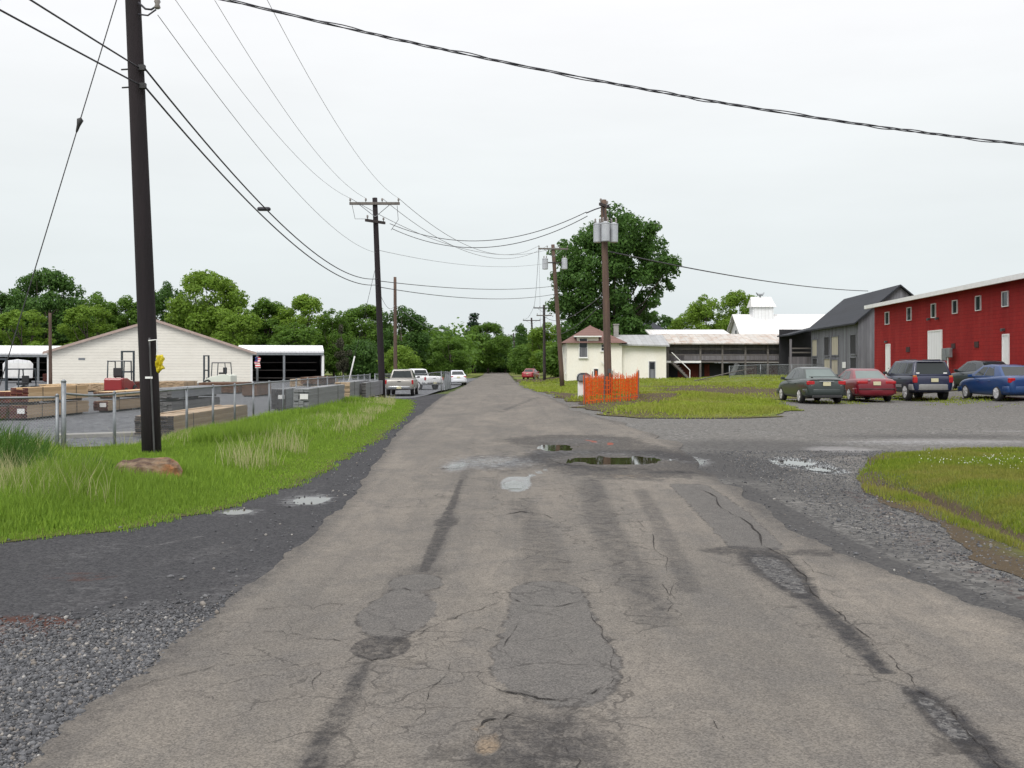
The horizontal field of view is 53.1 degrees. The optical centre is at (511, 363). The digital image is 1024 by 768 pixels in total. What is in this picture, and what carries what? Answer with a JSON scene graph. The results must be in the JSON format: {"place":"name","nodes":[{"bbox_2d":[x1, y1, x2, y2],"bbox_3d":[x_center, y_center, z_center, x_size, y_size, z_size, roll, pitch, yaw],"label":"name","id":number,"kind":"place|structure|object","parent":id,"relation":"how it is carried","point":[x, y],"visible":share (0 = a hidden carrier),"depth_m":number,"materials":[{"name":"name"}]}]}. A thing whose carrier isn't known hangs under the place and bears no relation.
{"place":"outdoors","nodes":[
{"label":"outdoors","id":0,"kind":"place"},
{"bbox_2d":[0,345,59,380],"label":"open shed","id":1,"kind":"structure","parent":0,"point":[39,360],"depth_m":129.97,"materials":[{"name":"white metal"}]},
{"bbox_2d":[9,400,88,419],"bbox_3d":[-17.082,1.700,38.010,0.640,0.541,5.317,0,0,0],"label":"lumber bundle","id":2,"kind":"object","parent":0,"point":[31,411],"visible":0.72,"depth_m":36.83,"materials":[{"name":"wood"}]},
{"bbox_2d":[10,385,87,403],"bbox_3d":[-17.082,1.112,38.018,0.640,0.596,5.087,0,0,0],"label":"lumber bundle","id":3,"kind":"object","parent":2,"relation":"on","point":[41,391],"visible":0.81,"depth_m":36.96,"materials":[{"name":"brown wood"}]},
{"bbox_2d":[0,408,123,476],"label":"weeds","id":4,"kind":"object","parent":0,"point":[14,441],"visible":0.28,"depth_m":14.72,"materials":[{"name":"green plant"}]},
{"bbox_2d":[93,397,139,411],"bbox_3d":[-16.468,1.726,43.666,0.620,0.486,5.119,0,0,2],"label":"lumber bundle","id":5,"kind":"object","parent":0,"point":[118,404],"visible":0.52,"depth_m":42.20,"materials":[{"name":"wood"}]},
{"bbox_2d":[93,389,139,398],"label":"lumber bundle","id":6,"kind":"object","parent":5,"relation":"on","point":[120,391],"visible":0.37,"depth_m":42.33,"materials":[{"name":"brown wood"}]},
{"bbox_2d":[42,319,256,383],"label":"warehouse","id":7,"kind":"structure","parent":0,"point":[182,351],"depth_m":110.33,"materials":[{"name":"beige"}]},
{"bbox_2d":[160,397,219,412],"bbox_3d":[-13.884,1.726,43.456,1.120,0.486,6.297,0,0,1],"label":"lumber bundle","id":8,"kind":"object","parent":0,"point":[181,404],"visible":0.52,"depth_m":42.29,"materials":[{"name":"wood"}]},
{"bbox_2d":[159,385,221,399],"bbox_3d":[-13.882,1.196,43.554,1.120,0.486,6.497,0,0,1],"label":"lumber bundle","id":9,"kind":"object","parent":8,"relation":"on","point":[181,395],"visible":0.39,"depth_m":42.42,"materials":[{"name":"wood"}]},
{"bbox_2d":[159,381,197,386],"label":"lumber bundle","id":10,"kind":"object","parent":9,"relation":"on","point":[175,383],"visible":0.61,"depth_m":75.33,"materials":[{"name":"wood"}]},
{"bbox_2d":[0,395,415,543],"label":"verge ground","id":11,"kind":"structure","parent":0,"point":[178,514],"depth_m":13.21,"materials":[{"name":"green plant"}]},
{"bbox_2d":[0,394,58,445],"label":"chain link fence","id":12,"kind":"object","parent":11,"relation":"on","point":[56,409],"visible":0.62,"depth_m":19.22,"materials":[{"name":"metal"}]},
{"bbox_2d":[0,0,116,384],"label":"guy wire","id":13,"kind":"object","parent":11,"relation":"on","point":[79,121],"visible":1,"depth_m":17.21,"materials":[{"name":"black metal"}]},
{"bbox_2d":[121,0,161,452],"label":"utility pole","id":14,"kind":"object","parent":11,"relation":"on","point":[148,373],"visible":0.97,"depth_m":17.18,"materials":[{"name":"wood"}]},
{"bbox_2d":[0,9,139,84],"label":"power line","id":15,"kind":"object","parent":14,"relation":"attached to","point":[36,29],"visible":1,"depth_m":14.83,"materials":[{"name":"black rubber"}]},
{"bbox_2d":[30,0,138,67],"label":"power line","id":16,"kind":"object","parent":14,"relation":"attached to","point":[61,19],"visible":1,"depth_m":15.15,"materials":[{"name":"black rubber"}]},
{"bbox_2d":[145,68,377,278],"bbox_3d":[-6.349,-4.230,33.510,0.034,1.469,32.706,0,0,-1],"label":"power line","id":17,"kind":"object","parent":14,"relation":"attached to","point":[175,106],"visible":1,"depth_m":22.12,"materials":[{"name":"black rubber"}]},
{"bbox_2d":[145,87,377,284],"bbox_3d":[-6.337,-3.942,33.510,0.034,1.404,32.706,0,0,-1],"label":"power line","id":18,"kind":"object","parent":14,"relation":"attached to","point":[176,123],"visible":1,"depth_m":22.25,"materials":[{"name":"black rubber"}]},
{"bbox_2d":[221,0,1023,145],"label":"power line","id":19,"kind":"object","parent":14,"relation":"attached to","point":[565,74],"visible":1,"depth_m":18.92,"materials":[{"name":"black rubber"}]},
{"bbox_2d":[114,457,182,476],"bbox_3d":[-4.711,1.574,13.245,0.868,0.697,0.642,0,0,-12],"label":"boulder","id":20,"kind":"object","parent":11,"relation":"on","point":[164,464],"visible":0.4,"depth_m":13.16,"materials":[{"name":"brown stone"}]},
{"bbox_2d":[0,395,398,502],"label":"seed heads","id":21,"kind":"object","parent":11,"relation":"on","point":[278,441],"visible":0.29,"depth_m":15.99,"materials":[{"name":"plant"}]},
{"bbox_2d":[61,374,370,448],"bbox_3d":[-8.892,1.234,42.642,0.271,1.891,46.796,0,0,-1],"label":"chain link fence","id":22,"kind":"object","parent":11,"relation":"on","point":[64,408],"visible":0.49,"depth_m":27.06,"materials":[{"name":"metal"}]},
{"bbox_2d":[335,380,368,397],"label":"lumber bundle","id":23,"kind":"object","parent":11,"relation":"on","point":[352,387],"visible":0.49,"depth_m":42.36,"materials":[{"name":"wood"}]},
{"bbox_2d":[359,380,382,397],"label":"lumber bundle","id":24,"kind":"object","parent":11,"relation":"on","point":[371,388],"visible":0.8,"depth_m":45.88,"materials":[{"name":"wood"}]},
{"bbox_2d":[0,394,445,765],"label":"shoulder","id":25,"kind":"object","parent":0,"point":[80,573],"visible":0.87,"depth_m":8.54},
{"bbox_2d":[0,409,411,767],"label":"loose gravel","id":26,"kind":"structure","parent":25,"relation":"on","point":[85,689],"depth_m":5.53,"materials":[{"name":"grey gravel"}]},
{"bbox_2d":[293,497,329,504],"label":"puddle","id":27,"kind":"object","parent":25,"relation":"on","point":[314,500],"visible":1,"depth_m":12.11,"materials":[{"name":"liquid"}]},
{"bbox_2d":[349,197,399,397],"bbox_3d":[-6.689,-3.018,49.830,2.378,10.196,0.816,0,0,-17],"label":"utility pole","id":28,"kind":"object","parent":25,"relation":"on","point":[379,320],"visible":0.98,"depth_m":49.88,"materials":[{"name":"wood"}]},
{"bbox_2d":[158,15,375,252],"bbox_3d":[-6.273,-5.344,33.530,0.013,1.048,32.667,0,0,-1],"label":"power line","id":29,"kind":"object","parent":28,"relation":"attached to","point":[245,131],"visible":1,"depth_m":22.78,"materials":[{"name":"metal"}]},
{"bbox_2d":[0,378,476,446],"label":"yard paving","id":30,"kind":"structure","parent":0,"point":[29,425],"depth_m":37.47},
{"bbox_2d":[3,359,32,382],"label":"box trailer","id":31,"kind":"object","parent":30,"relation":"on","point":[16,363],"visible":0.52,"depth_m":112.03,"materials":[{"name":"white metal"}]},
{"bbox_2d":[0,358,39,390],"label":"forklift","id":32,"kind":"object","parent":30,"relation":"on","point":[24,382],"visible":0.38,"depth_m":50.03,"materials":[{"name":"grey metal"}]},
{"bbox_2d":[49,313,51,383],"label":"utility pole","id":33,"kind":"object","parent":30,"relation":"on","point":[50,349],"visible":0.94,"depth_m":99.87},
{"bbox_2d":[59,431,140,438],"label":"concrete slab","id":34,"kind":"structure","parent":30,"relation":"on","point":[101,433],"depth_m":27.26,"materials":[{"name":"grey concrete"}]},
{"bbox_2d":[104,351,137,390],"bbox_3d":[-23.691,0.578,62.487,1.310,2.796,3.825,0,0,-2],"label":"forklift","id":35,"kind":"object","parent":30,"relation":"on","point":[115,383],"visible":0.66,"depth_m":61.33,"materials":[{"name":"red metal"}]},
{"bbox_2d":[134,405,247,434],"bbox_3d":[-9.523,1.671,31.071,1.070,0.596,7.700,0,0,0],"label":"lumber bundle","id":36,"kind":"object","parent":30,"relation":"on","point":[219,410],"visible":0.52,"depth_m":29.40,"materials":[{"name":"wood"}]},
{"bbox_2d":[203,355,236,381],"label":"forklift","id":37,"kind":"object","parent":30,"relation":"on","point":[224,376],"visible":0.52,"depth_m":87.61,"materials":[{"name":"white metal"}]},
{"bbox_2d":[198,382,250,393],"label":"lumber bundle","id":38,"kind":"object","parent":30,"relation":"on","point":[223,390],"visible":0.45,"depth_m":67.64,"materials":[{"name":"wood"}]},
{"bbox_2d":[242,383,270,396],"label":"lumber bundle","id":39,"kind":"object","parent":30,"relation":"on","point":[250,390],"visible":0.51,"depth_m":61.82,"materials":[{"name":"wood"}]},
{"bbox_2d":[239,345,323,380],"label":"open shed","id":40,"kind":"structure","parent":30,"relation":"on","point":[282,362],"depth_m":132.16,"materials":[{"name":"white metal"}]},
{"bbox_2d":[271,386,310,409],"bbox_3d":[-9.843,1.506,45.919,0.640,0.926,6.120,0,0,-1],"label":"lumber bundle","id":41,"kind":"object","parent":30,"relation":"on","point":[286,398],"visible":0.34,"depth_m":42.95,"materials":[{"name":"wood"}]},
{"bbox_2d":[293,384,344,408],"bbox_3d":[-6.774,1.161,36.406,0.520,0.761,7.119,0,0,0],"label":"lumber bundle","id":42,"kind":"object","parent":30,"relation":"on","point":[305,397],"visible":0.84,"depth_m":34.37,"materials":[{"name":"wood"}]},
{"bbox_2d":[334,324,352,375],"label":"leafy tree","id":43,"kind":"object","parent":30,"relation":"on","point":[342,365],"visible":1,"depth_m":138.68,"materials":[{"name":"green plant"}]},
{"bbox_2d":[394,277,396,390],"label":"utility pole","id":44,"kind":"object","parent":30,"relation":"on","point":[395,325],"visible":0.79,"depth_m":75.89,"materials":[{"name":"brown wood"}]},
{"bbox_2d":[385,369,419,395],"bbox_3d":[-6.899,1.154,64.570,2.033,1.651,5.010,0,0,-1],"label":"pickup truck","id":45,"kind":"object","parent":30,"relation":"on","point":[402,379],"visible":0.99,"depth_m":62.89,"materials":[{"name":"beige paint"}]},
{"bbox_2d":[374,371,450,392],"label":"chain link fence","id":46,"kind":"object","parent":30,"relation":"on","point":[447,382],"visible":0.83,"depth_m":71.27,"materials":[{"name":"metal"}]},
{"bbox_2d":[412,369,442,389],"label":"pickup truck","id":47,"kind":"object","parent":30,"relation":"on","point":[419,371],"visible":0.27,"depth_m":77.82,"materials":[{"name":"white paint"}]},
{"bbox_2d":[448,370,466,384],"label":"parked car","id":48,"kind":"object","parent":30,"relation":"on","point":[458,376],"visible":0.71,"depth_m":100.87,"materials":[{"name":"white paint"}]},
{"bbox_2d":[325,369,516,396],"bbox_3d":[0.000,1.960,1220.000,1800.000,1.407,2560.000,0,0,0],"label":"ground","id":49,"kind":"structure","parent":0,"point":[440,392],"depth_m":81.97,"materials":[{"name":"soil"}]},
{"bbox_2d":[0,309,56,360],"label":"leafy tree","id":50,"kind":"object","parent":49,"relation":"on","point":[7,319],"visible":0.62,"depth_m":136.78,"materials":[{"name":"green plant"}]},
{"bbox_2d":[0,266,94,345],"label":"leafy tree","id":51,"kind":"object","parent":49,"relation":"on","point":[56,281],"visible":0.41,"depth_m":148.52,"materials":[{"name":"green plant"}]},
{"bbox_2d":[55,304,113,345],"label":"leafy tree","id":52,"kind":"object","parent":49,"relation":"on","point":[79,314],"visible":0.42,"depth_m":140.45,"materials":[{"name":"green plant"}]},
{"bbox_2d":[68,291,126,342],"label":"leafy tree","id":53,"kind":"object","parent":49,"relation":"on","point":[113,308],"visible":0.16,"depth_m":148.96,"materials":[{"name":"green plant"}]},
{"bbox_2d":[110,294,136,328],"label":"leafy tree","id":54,"kind":"object","parent":49,"relation":"on","point":[129,306],"visible":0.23,"depth_m":148.88,"materials":[{"name":"green plant"}]},
{"bbox_2d":[155,280,186,328],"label":"leafy tree","id":55,"kind":"object","parent":49,"relation":"on","point":[166,291],"visible":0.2,"depth_m":152.27,"materials":[{"name":"green plant"}]},
{"bbox_2d":[163,268,249,345],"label":"leafy tree","id":56,"kind":"object","parent":49,"relation":"on","point":[188,314],"visible":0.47,"depth_m":145.70,"materials":[{"name":"green plant"}]},
{"bbox_2d":[210,306,264,345],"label":"leafy tree","id":57,"kind":"object","parent":49,"relation":"on","point":[232,322],"visible":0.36,"depth_m":138.27,"materials":[{"name":"green plant"}]},
{"bbox_2d":[5,296,485,376],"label":"woods","id":58,"kind":"object","parent":49,"relation":"on","point":[435,335],"visible":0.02,"depth_m":174.49,"materials":[{"name":"green plant"}]},
{"bbox_2d":[248,297,295,344],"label":"leafy tree","id":59,"kind":"object","parent":49,"relation":"on","point":[267,308],"visible":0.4,"depth_m":148.62,"materials":[{"name":"green plant"}]},
{"bbox_2d":[268,322,320,344],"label":"leafy tree","id":60,"kind":"object","parent":49,"relation":"on","point":[286,334],"visible":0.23,"depth_m":137.31,"materials":[{"name":"green plant"}]},
{"bbox_2d":[268,293,329,345],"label":"leafy tree","id":61,"kind":"object","parent":49,"relation":"on","point":[304,303],"visible":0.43,"depth_m":147.74,"materials":[{"name":"green plant"}]},
{"bbox_2d":[314,308,356,376],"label":"leafy tree","id":62,"kind":"object","parent":49,"relation":"on","point":[330,360],"visible":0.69,"depth_m":148.25,"materials":[{"name":"green plant"}]},
{"bbox_2d":[343,338,377,378],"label":"leafy tree","id":63,"kind":"object","parent":49,"relation":"on","point":[365,363],"visible":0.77,"depth_m":140.32,"materials":[{"name":"green plant"}]},
{"bbox_2d":[343,303,393,359],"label":"leafy tree","id":64,"kind":"object","parent":49,"relation":"on","point":[367,329],"visible":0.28,"depth_m":163.62,"materials":[{"name":"green plant"}]},
{"bbox_2d":[376,344,422,378],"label":"leafy tree","id":65,"kind":"object","parent":49,"relation":"on","point":[408,360],"visible":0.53,"depth_m":116.88,"materials":[{"name":"green plant"}]},
{"bbox_2d":[376,305,433,366],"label":"leafy tree","id":66,"kind":"object","parent":49,"relation":"on","point":[421,339],"visible":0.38,"depth_m":160.83,"materials":[{"name":"green plant"}]},
{"bbox_2d":[425,336,472,374],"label":"leafy tree","id":67,"kind":"object","parent":49,"relation":"on","point":[458,360],"visible":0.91,"depth_m":149.05,"materials":[{"name":"green plant"}]},
{"bbox_2d":[465,321,512,372],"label":"leafy tree","id":68,"kind":"object","parent":49,"relation":"on","point":[493,345],"visible":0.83,"depth_m":226.03,"materials":[{"name":"green plant"}]},
{"bbox_2d":[506,344,530,373],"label":"leafy tree","id":69,"kind":"object","parent":49,"relation":"on","point":[516,362],"visible":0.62,"depth_m":203.92,"materials":[{"name":"green plant"}]},
{"bbox_2d":[512,323,530,355],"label":"leafy tree","id":70,"kind":"object","parent":49,"relation":"on","point":[521,337],"visible":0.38,"depth_m":213.90,"materials":[{"name":"green plant"}]},
{"bbox_2d":[544,201,681,341],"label":"shade tree","id":71,"kind":"object","parent":49,"relation":"on","point":[579,277],"visible":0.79,"depth_m":116.87,"materials":[{"name":"green plant"}]},
{"bbox_2d":[652,314,673,329],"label":"leafy tree","id":72,"kind":"object","parent":49,"relation":"on","point":[667,320],"visible":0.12,"depth_m":171.67,"materials":[{"name":"green plant"}]},
{"bbox_2d":[666,310,700,329],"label":"leafy tree","id":73,"kind":"object","parent":49,"relation":"on","point":[681,323],"visible":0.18,"depth_m":154.95,"materials":[{"name":"green plant"}]},
{"bbox_2d":[686,294,729,331],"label":"leafy tree","id":74,"kind":"object","parent":49,"relation":"on","point":[699,311],"visible":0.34,"depth_m":149.12,"materials":[{"name":"green plant"}]},
{"bbox_2d":[0,0,1023,337],"label":"sky","id":75,"kind":"structure","parent":0,"point":[479,149],"materials":[{"name":"white"}]},
{"bbox_2d":[22,372,1023,767],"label":"road","id":76,"kind":"structure","parent":0,"point":[434,592],"depth_m":5.91,"materials":[{"name":"grey asphalt"}]},
{"bbox_2d":[537,445,572,450],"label":"puddle","id":77,"kind":"object","parent":76,"relation":"on","point":[555,447],"visible":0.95,"depth_m":19.72,"materials":[{"name":"liquid"}]},
{"bbox_2d":[566,456,670,464],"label":"puddle","id":78,"kind":"object","parent":76,"relation":"on","point":[603,460],"visible":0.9,"depth_m":17.06,"materials":[{"name":"liquid"}]},
{"bbox_2d":[508,372,1019,418],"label":"lawn ground","id":79,"kind":"structure","parent":0,"point":[519,378],"depth_m":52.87,"materials":[{"name":"green plant"}]},
{"bbox_2d":[520,343,540,372],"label":"leafy tree","id":80,"kind":"object","parent":79,"relation":"on","point":[526,356],"visible":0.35,"depth_m":169.27,"materials":[{"name":"green plant"}]},
{"bbox_2d":[526,322,555,374],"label":"leafy tree","id":81,"kind":"object","parent":79,"relation":"on","point":[536,335],"visible":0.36,"depth_m":160.92,"materials":[{"name":"green plant"}]},
{"bbox_2d":[534,305,551,379],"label":"utility pole","id":82,"kind":"object","parent":79,"relation":"on","point":[544,354],"visible":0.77,"depth_m":127.85,"materials":[{"name":"wood"}]},
{"bbox_2d":[535,341,558,376],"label":"leafy tree","id":83,"kind":"object","parent":79,"relation":"on","point":[552,365],"visible":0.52,"depth_m":136.57,"materials":[{"name":"green plant"}]},
{"bbox_2d":[538,244,567,386],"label":"utility pole","id":84,"kind":"object","parent":79,"relation":"on","point":[557,313],"visible":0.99,"depth_m":84.84,"materials":[{"name":"wood"}]},
{"bbox_2d":[586,198,617,395],"bbox_3d":[4.008,-2.727,45.361,1.338,9.138,0.874,0,0,-42],"label":"utility pole","id":85,"kind":"object","parent":79,"relation":"on","point":[605,231],"visible":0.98,"depth_m":45.36,"materials":[{"name":"wood"}]},
{"bbox_2d":[609,251,862,290],"bbox_3d":[16.764,-5.469,64.680,0.060,1.090,45.958,0,0,33],"label":"power line","id":86,"kind":"object","parent":85,"relation":"attached to","point":[721,273],"visible":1,"depth_m":55.84,"materials":[{"name":"black rubber"}]},
{"bbox_2d":[583,369,639,404],"bbox_3d":[4.929,0.960,49.216,2.303,1.675,18.495,0,0,7],"label":"snow fence","id":87,"kind":"object","parent":79,"relation":"on","point":[630,384],"visible":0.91,"depth_m":41.20,"materials":[{"name":"orange plastic"}]},
{"bbox_2d":[562,324,669,380],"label":"house","id":88,"kind":"structure","parent":79,"relation":"on","point":[583,352],"depth_m":105.44,"materials":[{"name":"beige paint"}]},
{"bbox_2d":[645,330,778,377],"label":"barn","id":89,"kind":"structure","parent":79,"relation":"on","point":[697,353],"depth_m":108.70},
{"bbox_2d":[713,289,756,330],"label":"leafy tree","id":90,"kind":"object","parent":79,"relation":"on","point":[732,300],"visible":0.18,"depth_m":150.82,"materials":[{"name":"green plant"}]},
{"bbox_2d":[729,364,821,377],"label":"chain link fence","id":91,"kind":"object","parent":79,"relation":"on","point":[769,369],"visible":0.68,"depth_m":97.57,"materials":[{"name":"metal"}]},
{"bbox_2d":[727,292,824,333],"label":"cupola barn","id":92,"kind":"structure","parent":79,"relation":"on","point":[761,317],"depth_m":129.37,"materials":[{"name":"white metal"}]},
{"bbox_2d":[777,328,810,374],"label":"lean to","id":93,"kind":"object","parent":79,"relation":"on","point":[794,346],"visible":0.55,"depth_m":107.20,"materials":[{"name":"wood"}]},
{"bbox_2d":[806,284,913,375],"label":"grey barn","id":94,"kind":"structure","parent":79,"relation":"on","point":[842,335],"depth_m":88.91,"materials":[{"name":"wood"}]},
{"bbox_2d":[864,273,1023,375],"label":"red building","id":95,"kind":"structure","parent":79,"relation":"on","point":[981,321],"depth_m":59.11,"materials":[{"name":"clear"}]},
{"bbox_2d":[928,330,941,359],"bbox_3d":[25.949,-0.387,62.829,0.080,3.373,2.488,0,0,4],"label":"door","id":96,"kind":"structure","parent":95,"relation":"in","point":[934,336],"depth_m":62.72,"materials":[{"name":"white metal"}]},
{"bbox_2d":[1002,334,1009,363],"bbox_3d":[25.219,-0.118,52.289,0.080,2.835,0.830,0,0,4],"label":"door","id":97,"kind":"structure","parent":95,"relation":"in","point":[1005,337],"depth_m":52.18,"materials":[{"name":"metal"}]},
{"bbox_2d":[517,382,1023,620],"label":"gravel lot","id":98,"kind":"structure","parent":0,"point":[880,425],"depth_m":19.52,"materials":[{"name":"grey gravel"}]},
{"bbox_2d":[776,367,845,402],"bbox_3d":[12.551,0.861,43.178,2.030,1.475,4.545,0,0,-1],"label":"parked car","id":99,"kind":"object","parent":98,"relation":"on","point":[801,384],"visible":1,"depth_m":41.64,"materials":[{"name":"grey paint"}]},
{"bbox_2d":[830,368,895,400],"bbox_3d":[15.270,0.897,44.985,2.090,1.405,4.580,0,0,1],"label":"parked car","id":100,"kind":"object","parent":98,"relation":"on","point":[867,383],"visible":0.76,"depth_m":43.01,"materials":[{"name":"red paint"}]},
{"bbox_2d":[882,359,952,399],"bbox_3d":[17.988,0.689,45.900,2.130,1.785,4.500,0,0,0],"label":"off roader","id":101,"kind":"object","parent":98,"relation":"on","point":[916,378],"visible":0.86,"depth_m":43.94,"materials":[{"name":"blue paint"}]},
{"bbox_2d":[916,363,948,373],"bbox_3d":[17.988,0.189,43.918,1.412,0.489,0.208,0,0,0],"label":"rear window","id":102,"kind":"structure","parent":101,"relation":"in","point":[921,368],"depth_m":43.91,"materials":[{"name":"black glass"}]},
{"bbox_2d":[951,361,1004,388],"bbox_3d":[23.101,0.568,50.380,2.030,1.475,4.540,0,0,-3],"label":"parked car","id":103,"kind":"object","parent":98,"relation":"on","point":[960,374],"visible":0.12,"depth_m":50.33,"materials":[{"name":"paint"}]},
{"bbox_2d":[957,364,1023,400],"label":"parked car","id":104,"kind":"object","parent":98,"relation":"on","point":[999,382],"visible":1,"depth_m":41.54,"materials":[{"name":"blue paint"}]},
{"bbox_2d":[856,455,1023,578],"bbox_3d":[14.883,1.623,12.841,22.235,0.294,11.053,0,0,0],"label":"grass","id":105,"kind":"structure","parent":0,"point":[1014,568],"depth_m":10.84,"materials":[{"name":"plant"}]},
{"bbox_2d":[857,445,1023,550],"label":"short grass","id":106,"kind":"structure","parent":0,"point":[894,463],"depth_m":13.47,"materials":[{"name":"green plant"}]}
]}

